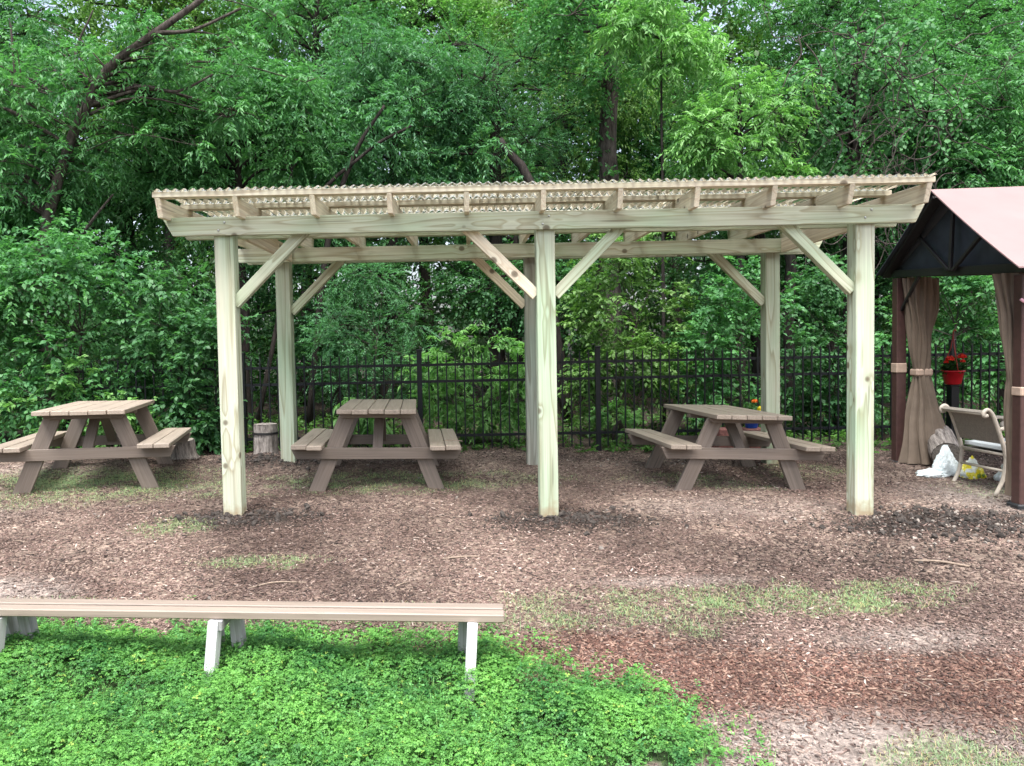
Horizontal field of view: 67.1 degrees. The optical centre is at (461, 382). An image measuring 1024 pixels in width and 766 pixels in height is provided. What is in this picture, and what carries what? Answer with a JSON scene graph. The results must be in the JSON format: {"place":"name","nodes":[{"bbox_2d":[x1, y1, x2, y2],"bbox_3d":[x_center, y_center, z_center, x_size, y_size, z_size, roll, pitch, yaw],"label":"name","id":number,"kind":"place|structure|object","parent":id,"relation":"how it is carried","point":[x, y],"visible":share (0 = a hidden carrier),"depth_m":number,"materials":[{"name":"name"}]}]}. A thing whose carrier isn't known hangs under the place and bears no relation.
{"place":"outdoors","nodes":[
{"label":"outdoors","id":0,"kind":"place"},
{"bbox_2d":[0,0,1022,364],"label":"sky","id":1,"kind":"structure","parent":0,"point":[46,4],"materials":[{"name":"white"}]},
{"bbox_2d":[0,345,1023,765],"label":"ground","id":2,"kind":"structure","parent":0,"point":[852,755],"depth_m":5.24,"materials":[{"name":"brown wood"}]},
{"bbox_2d":[0,196,68,440],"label":"bush","id":3,"kind":"object","parent":2,"relation":"on","point":[19,346],"visible":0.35,"depth_m":8.91,"materials":[{"name":"green plant"}]},
{"bbox_2d":[0,0,81,210],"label":"tree","id":4,"kind":"object","parent":2,"relation":"on","point":[10,5],"visible":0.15,"depth_m":15.09,"materials":[{"name":"green plant"}]},
{"bbox_2d":[0,53,108,317],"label":"tree","id":5,"kind":"object","parent":2,"relation":"on","point":[8,217],"visible":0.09,"depth_m":10.71,"materials":[{"name":"green plant"}]},
{"bbox_2d":[0,354,168,447],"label":"bush","id":6,"kind":"object","parent":2,"relation":"on","point":[68,362],"visible":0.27,"depth_m":8.50,"materials":[{"name":"green plant"}]},
{"bbox_2d":[0,206,174,449],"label":"bush","id":7,"kind":"object","parent":2,"relation":"on","point":[64,262],"visible":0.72,"depth_m":8.68,"materials":[{"name":"green plant"}]},
{"bbox_2d":[0,400,191,493],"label":"picnic table","id":8,"kind":"object","parent":2,"relation":"on","point":[136,450],"visible":0.94,"depth_m":6.90,"materials":[{"name":"brown wood"}]},
{"bbox_2d":[13,134,216,424],"bbox_3d":[-5.059,-1.485,11.803,3.307,4.517,2.852,0,3,29],"label":"tree","id":9,"kind":"object","parent":2,"relation":"on","point":[130,248],"visible":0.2,"depth_m":11.36,"materials":[{"name":"green plant"}]},
{"bbox_2d":[49,0,281,403],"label":"tree","id":10,"kind":"object","parent":2,"relation":"on","point":[198,17],"visible":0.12,"depth_m":15.56,"materials":[{"name":"green plant"}]},
{"bbox_2d":[0,0,334,430],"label":"leaning tree","id":11,"kind":"object","parent":2,"relation":"on","point":[165,61],"visible":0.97,"depth_m":9.65,"materials":[{"name":"green plant"}]},
{"bbox_2d":[96,255,260,454],"bbox_3d":[-3.322,-0.085,8.947,1.988,2.798,1.552,-1,3,0],"label":"bush","id":12,"kind":"object","parent":2,"relation":"on","point":[201,426],"visible":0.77,"depth_m":8.65,"materials":[{"name":"green plant"}]},
{"bbox_2d":[170,438,199,459],"bbox_3d":[-3.014,0.721,8.328,0.327,0.213,0.324,-6,9,0],"label":"tree stump","id":13,"kind":"object","parent":2,"relation":"on","point":[187,450],"visible":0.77,"depth_m":8.23,"materials":[{"name":"grey wood"}]},
{"bbox_2d":[91,41,391,426],"bbox_3d":[-3.225,-2.134,11.240,3.858,5.786,3.533,0,3,31],"label":"tree","id":14,"kind":"object","parent":2,"relation":"on","point":[300,137],"visible":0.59,"depth_m":10.85,"materials":[{"name":"green plant"}]},
{"bbox_2d":[0,598,504,700],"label":"bench","id":15,"kind":"object","parent":2,"relation":"on","point":[17,614],"visible":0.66,"depth_m":3.85,"materials":[{"name":"weathered brown wood"},{"name":"white paint"}]},
{"bbox_2d":[253,422,278,453],"bbox_3d":[-2.119,0.622,8.335,0.275,0.373,0.275,-1,3,0],"label":"tree stump","id":16,"kind":"object","parent":2,"relation":"on","point":[265,437],"visible":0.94,"depth_m":8.23,"materials":[{"name":"grey wood"}]},
{"bbox_2d":[248,581,306,588],"bbox_3d":[-1.152,1.261,4.823,0.357,0.029,0.034,-2,3,-10],"label":"fallen stick","id":17,"kind":"object","parent":2,"relation":"on","point":[277,582],"visible":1,"depth_m":4.83,"materials":[{"name":"beige wood"}]},
{"bbox_2d":[182,0,434,406],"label":"tree","id":18,"kind":"object","parent":2,"relation":"on","point":[320,9],"visible":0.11,"depth_m":15.08,"materials":[{"name":"green plant"}]},
{"bbox_2d":[246,185,438,418],"bbox_3d":[-2.185,-1.190,12.293,3.701,3.807,2.690,-1,3,0],"label":"tree","id":19,"kind":"object","parent":2,"relation":"on","point":[297,331],"visible":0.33,"depth_m":12.02,"materials":[{"name":"green plant"}]},
{"bbox_2d":[255,102,441,423],"bbox_3d":[-1.571,-1.612,10.867,2.696,4.513,0.818,-1,3,10],"label":"sapling","id":20,"kind":"object","parent":2,"relation":"on","point":[406,129],"visible":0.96,"depth_m":10.66,"materials":[{"name":"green plant"}]},
{"bbox_2d":[306,81,408,428],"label":"sapling","id":21,"kind":"object","parent":2,"relation":"on","point":[309,417],"visible":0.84,"depth_m":10.84,"materials":[{"name":"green plant"}]},
{"bbox_2d":[331,397,392,446],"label":"leafy shrub","id":22,"kind":"object","parent":2,"relation":"on","point":[363,424],"visible":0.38,"depth_m":9.20,"materials":[{"name":"green plant"}]},
{"bbox_2d":[294,241,445,427],"bbox_3d":[-1.222,-0.553,10.141,2.081,2.709,1.743,-1,3,0],"label":"feathery shrub","id":23,"kind":"object","parent":2,"relation":"on","point":[407,348],"visible":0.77,"depth_m":9.97,"materials":[{"name":"green plant"}]},
{"bbox_2d":[291,399,461,491],"bbox_3d":[-0.780,0.583,7.366,1.517,0.766,1.510,0,3,-3],"label":"picnic table","id":24,"kind":"object","parent":2,"relation":"on","point":[428,450],"visible":0.93,"depth_m":6.85,"materials":[{"name":"wood"}]},
{"bbox_2d":[0,617,763,765],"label":"weeds","id":25,"kind":"object","parent":2,"relation":"on","point":[689,716],"visible":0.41,"depth_m":3.46,"materials":[{"name":"green plant"}]},
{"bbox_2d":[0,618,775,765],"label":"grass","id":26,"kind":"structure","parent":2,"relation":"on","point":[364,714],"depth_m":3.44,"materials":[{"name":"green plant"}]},
{"bbox_2d":[0,595,777,765],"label":"clover","id":27,"kind":"object","parent":2,"relation":"on","point":[94,648],"visible":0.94,"depth_m":3.46,"materials":[{"name":"green plant"}]},
{"bbox_2d":[271,0,518,419],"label":"tree","id":28,"kind":"object","parent":2,"relation":"on","point":[369,76],"visible":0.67,"depth_m":11.70,"materials":[{"name":"green plant"}]},
{"bbox_2d":[322,0,523,400],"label":"tree","id":29,"kind":"object","parent":2,"relation":"on","point":[465,8],"visible":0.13,"depth_m":15.80,"materials":[{"name":"green plant"}]},
{"bbox_2d":[443,555,479,559],"bbox_3d":[-0.001,1.183,5.218,0.263,0.022,0.014,-2,3,-18],"label":"fallen stick","id":30,"kind":"object","parent":2,"relation":"on","point":[461,556],"visible":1,"depth_m":5.21,"materials":[{"name":"beige wood"}]},
{"bbox_2d":[393,321,564,443],"bbox_3d":[0.211,0.089,9.368,2.037,1.679,1.193,-1,3,0],"label":"leafy shrub","id":31,"kind":"object","parent":2,"relation":"on","point":[457,338],"visible":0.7,"depth_m":9.24,"materials":[{"name":"green plant"}]},
{"bbox_2d":[0,231,998,419],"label":"undergrowth","id":32,"kind":"object","parent":2,"relation":"on","point":[447,347],"visible":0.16,"depth_m":14.94,"materials":[{"name":"green plant"}]},
{"bbox_2d":[0,403,1004,452],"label":"ground cover","id":33,"kind":"object","parent":2,"relation":"on","point":[646,448],"visible":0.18,"depth_m":9.83,"materials":[{"name":"green plant"}]},
{"bbox_2d":[397,0,608,416],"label":"tree","id":34,"kind":"object","parent":2,"relation":"on","point":[493,57],"visible":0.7,"depth_m":12.15,"materials":[{"name":"green plant"}]},
{"bbox_2d":[0,459,1023,765],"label":"twigs","id":35,"kind":"object","parent":2,"relation":"on","point":[616,607],"visible":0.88,"depth_m":4.65,"materials":[{"name":"brown wood"}]},
{"bbox_2d":[0,0,1023,396],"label":"wood","id":36,"kind":"object","parent":2,"relation":"on","point":[738,50],"visible":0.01,"depth_m":19.91,"materials":[{"name":"green plant"}]},
{"bbox_2d":[0,463,1023,765],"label":"grass","id":37,"kind":"structure","parent":2,"relation":"on","point":[854,607],"depth_m":4.56,"materials":[{"name":"green plant"}]},
{"bbox_2d":[424,171,602,415],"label":"tree","id":38,"kind":"object","parent":2,"relation":"on","point":[515,313],"visible":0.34,"depth_m":12.07,"materials":[{"name":"green plant"}]},
{"bbox_2d":[20,459,1023,715],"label":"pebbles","id":39,"kind":"object","parent":2,"relation":"on","point":[784,521],"visible":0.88,"depth_m":5.77,"materials":[{"name":"stone"}]},
{"bbox_2d":[475,110,573,422],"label":"sapling","id":40,"kind":"object","parent":2,"relation":"on","point":[520,165],"visible":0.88,"depth_m":10.87,"materials":[{"name":"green plant"}]},
{"bbox_2d":[61,339,1005,451],"bbox_3d":[1.569,0.193,8.819,12.234,1.246,0.065,-1,3,0],"label":"metal fence","id":41,"kind":"object","parent":2,"relation":"on","point":[597,378],"visible":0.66,"depth_m":8.79,"materials":[{"name":"black metal"}]},
{"bbox_2d":[152,173,935,516],"bbox_3d":[0.695,-0.238,7.122,5.987,2.784,2.830,-1,3,0],"label":"pergola","id":42,"kind":"object","parent":2,"relation":"on","point":[806,215],"visible":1,"depth_m":6.03,"materials":[{"name":"beige wood"}]},
{"bbox_2d":[457,0,687,400],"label":"tree","id":43,"kind":"object","parent":2,"relation":"on","point":[631,108],"visible":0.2,"depth_m":15.18,"materials":[{"name":"green plant"}]},
{"bbox_2d":[489,0,674,416],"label":"ivy covered tree","id":44,"kind":"object","parent":2,"relation":"on","point":[606,136],"visible":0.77,"depth_m":12.19,"materials":[{"name":"green plant"}]},
{"bbox_2d":[148,452,1023,570],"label":"dirt clods","id":45,"kind":"object","parent":2,"relation":"on","point":[902,518],"visible":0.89,"depth_m":5.92,"materials":[{"name":"soil"}]},
{"bbox_2d":[586,396,658,442],"bbox_3d":[1.932,0.499,9.164,0.901,0.716,0.541,-1,3,0],"label":"leafy shrub","id":46,"kind":"object","parent":2,"relation":"on","point":[621,418],"visible":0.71,"depth_m":9.16,"materials":[{"name":"green plant"}]},
{"bbox_2d":[556,232,700,437],"bbox_3d":[2.106,-0.747,9.936,1.827,3.188,2.028,1,3,36],"label":"leafy shrub","id":47,"kind":"object","parent":2,"relation":"on","point":[626,342],"visible":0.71,"depth_m":9.80,"materials":[{"name":"green plant"}]},
{"bbox_2d":[581,0,732,424],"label":"tree","id":48,"kind":"object","parent":2,"relation":"on","point":[627,26],"visible":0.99,"depth_m":10.81,"materials":[{"name":"green plant"}]},
{"bbox_2d":[571,0,785,395],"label":"tree","id":49,"kind":"object","parent":2,"relation":"on","point":[654,150],"visible":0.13,"depth_m":15.91,"materials":[{"name":"green plant"}]},
{"bbox_2d":[625,404,834,490],"bbox_3d":[2.468,0.611,7.319,1.517,0.720,1.373,1,2,-5],"label":"picnic table","id":50,"kind":"object","parent":2,"relation":"on","point":[696,451],"visible":0.9,"depth_m":6.86,"materials":[{"name":"brown wood"}]},
{"bbox_2d":[653,255,813,435],"bbox_3d":[3.462,-0.398,10.018,1.955,2.557,1.786,-1,3,0],"label":"leafy shrub","id":51,"kind":"object","parent":2,"relation":"on","point":[746,314],"visible":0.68,"depth_m":9.81,"materials":[{"name":"green plant"}]},
{"bbox_2d":[652,40,836,425],"bbox_3d":[3.968,-2.051,10.893,2.568,5.576,2.241,-1,3,0],"label":"tree","id":52,"kind":"object","parent":2,"relation":"on","point":[704,162],"visible":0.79,"depth_m":10.63,"materials":[{"name":"green plant"}]},
{"bbox_2d":[665,138,842,405],"bbox_3d":[4.858,-1.636,12.520,2.792,4.498,3.019,0,3,29],"label":"tree","id":53,"kind":"object","parent":2,"relation":"on","point":[768,235],"visible":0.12,"depth_m":12.41,"materials":[{"name":"green plant"}]},
{"bbox_2d":[758,88,855,417],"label":"sapling","id":54,"kind":"object","parent":2,"relation":"on","point":[788,268],"visible":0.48,"depth_m":10.92,"materials":[{"name":"green plant"}]},
{"bbox_2d":[780,253,907,435],"bbox_3d":[4.952,-0.414,10.145,1.769,2.749,1.543,-1,3,0],"label":"leafy shrub","id":55,"kind":"object","parent":2,"relation":"on","point":[822,287],"visible":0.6,"depth_m":10.04,"materials":[{"name":"green plant"}]},
{"bbox_2d":[732,0,991,394],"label":"tree","id":56,"kind":"object","parent":2,"relation":"on","point":[819,10],"visible":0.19,"depth_m":15.29,"materials":[{"name":"green plant"}]},
{"bbox_2d":[749,11,979,413],"bbox_3d":[5.960,-2.324,11.406,2.825,6.029,3.023,1,4,44],"label":"vine covered tree","id":57,"kind":"object","parent":2,"relation":"on","point":[855,100],"visible":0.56,"depth_m":10.94,"materials":[{"name":"green plant"}]},
{"bbox_2d":[709,0,1023,332],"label":"vine tangle","id":58,"kind":"object","parent":57,"relation":"hanging from","point":[889,122],"visible":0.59,"depth_m":10.58,"materials":[{"name":"green plant"}]},
{"bbox_2d":[780,133,968,406],"bbox_3d":[7.033,-1.842,12.864,3.729,4.826,2.610,-1,3,0],"label":"tree","id":59,"kind":"object","parent":2,"relation":"on","point":[883,286],"visible":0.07,"depth_m":12.68,"materials":[{"name":"green plant"}]},
{"bbox_2d":[915,468,948,477],"bbox_3d":[4.521,0.863,7.379,0.291,0.099,0.197,0,3,25],"label":"plastic bag","id":60,"kind":"object","parent":2,"relation":"on","point":[930,472],"visible":0.97,"depth_m":7.34,"materials":[{"name":"white plastic"}]},
{"bbox_2d":[874,275,1005,415],"bbox_3d":[6.281,-0.679,10.072,2.334,2.968,1.530,-1,3,0],"label":"leafy shrub","id":61,"kind":"object","parent":2,"relation":"on","point":[978,282],"visible":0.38,"depth_m":9.97,"materials":[{"name":"green plant"}]},
{"bbox_2d":[913,559,969,566],"bbox_3d":[3.127,1.174,5.020,0.319,0.032,0.035,0,3,18],"label":"fallen stick","id":62,"kind":"object","parent":2,"relation":"on","point":[939,561],"visible":1,"depth_m":5.02,"materials":[{"name":"beige wood"}]},
{"bbox_2d":[861,0,1023,390],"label":"tree","id":63,"kind":"object","parent":2,"relation":"on","point":[970,19],"visible":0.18,"depth_m":15.07,"materials":[{"name":"green plant"}]},
{"bbox_2d":[927,426,959,461],"bbox_3d":[4.898,0.629,7.838,0.274,0.271,0.413,0,25,20],"label":"log","id":64,"kind":"object","parent":2,"relation":"on","point":[942,436],"visible":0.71,"depth_m":7.71,"materials":[{"name":"grey wood"}]},
{"bbox_2d":[932,444,957,475],"bbox_3d":[4.693,0.755,7.471,0.283,0.323,0.204,-1,3,0],"label":"plastic bag","id":65,"kind":"object","parent":2,"relation":"on","point":[945,462],"visible":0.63,"depth_m":7.42,"materials":[{"name":"white plastic"}]},
{"bbox_2d":[876,186,1023,509],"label":"canopy gazebo","id":66,"kind":"object","parent":2,"relation":"on","point":[965,232],"visible":0.96,"depth_m":7.12,"materials":[{"name":"pale brown fabric"},{"name":"taupe fabric"},{"name":"dark bronze metal"}]},
{"bbox_2d":[876,24,1023,419],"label":"tree","id":67,"kind":"object","parent":2,"relation":"on","point":[994,170],"visible":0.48,"depth_m":10.90,"materials":[{"name":"green plant"}]},
{"bbox_2d":[944,384,961,440],"bbox_3d":[5.349,0.410,8.382,0.120,0.803,0.120,-1,3,0],"label":"pole","id":68,"kind":"object","parent":2,"relation":"on","point":[952,395],"visible":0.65,"depth_m":8.34,"materials":[{"name":"black metal"}]},
{"bbox_2d":[939,329,967,384],"bbox_3d":[5.346,-0.285,8.361,0.297,0.597,0.273,0,3,21],"label":"hanging basket","id":69,"kind":"object","parent":68,"relation":"on","point":[954,373],"visible":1,"depth_m":8.30,"materials":[{"name":"red plastic"}]},
{"bbox_2d":[939,404,1005,496],"bbox_3d":[4.823,0.579,6.905,0.752,0.770,0.576,-1,3,-3],"label":"patio chair","id":70,"kind":"object","parent":2,"relation":"on","point":[982,429],"visible":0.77,"depth_m":6.86,"materials":[{"name":"beige metal"}]},
{"bbox_2d":[959,456,986,478],"bbox_3d":[4.886,0.810,7.361,0.242,0.237,0.187,-1,3,0],"label":"garden soil bag","id":71,"kind":"object","parent":2,"relation":"on","point":[969,472],"visible":0.73,"depth_m":7.31,"materials":[{"name":"yellow plastic"}]},
{"bbox_2d":[983,292,1002,364],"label":"leafy shrub","id":72,"kind":"object","parent":2,"relation":"on","point":[994,340],"visible":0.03,"depth_m":10.08,"materials":[{"name":"green plant"}]},
{"bbox_2d":[993,464,1002,480],"bbox_3d":[5.184,0.832,7.249,0.395,0.218,0.234,-1,3,0],"label":"plastic bag","id":73,"kind":"object","parent":2,"relation":"on","point":[997,476],"visible":0.1,"depth_m":7.20,"materials":[{"name":"white plastic"}]},
{"bbox_3d":[2.924,0.788,8.347,0.110,0.085,0.220,-1,3,0],"label":"brick","id":74,"kind":"object","parent":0,"visible":0},
{"bbox_2d":[716,446,733,447],"bbox_3d":[2.866,0.706,8.284,0.220,0.085,0.110,-1,3,1],"label":"brick","id":75,"kind":"object","parent":74,"relation":"on","point":[724,447],"visible":0.06,"depth_m":8.23,"materials":[{"name":"brick"}]},
{"bbox_3d":[2.802,0.618,8.339,0.110,0.085,0.220,-1,3,1],"label":"brick","id":76,"kind":"object","parent":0,"visible":0},
{"bbox_2d":[717,428,728,435],"bbox_3d":[2.864,0.533,8.276,0.220,0.085,0.110,-1,3,0],"label":"brick","id":77,"kind":"object","parent":76,"relation":"on","point":[722,432],"visible":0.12,"depth_m":8.22,"materials":[{"name":"red brick"}]},
{"bbox_3d":[3.092,0.618,8.339,0.110,0.085,0.220,-1,3,2],"label":"brick","id":78,"kind":"object","parent":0,"visible":0},
{"bbox_2d":[743,428,760,430],"bbox_3d":[3.153,0.533,8.277,0.220,0.085,0.110,-1,3,-1],"label":"brick","id":79,"kind":"object","parent":78,"relation":"on","point":[751,429],"visible":0.22,"depth_m":8.22,"materials":[{"name":"red brick"}]},
{"bbox_2d":[743,399,760,427],"bbox_3d":[3.144,0.330,8.327,0.248,0.312,0.236,-1,3,0],"label":"flowerpot","id":80,"kind":"object","parent":79,"relation":"on","point":[748,425],"visible":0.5,"depth_m":8.29,"materials":[{"name":"blue plastic"}]}
]}

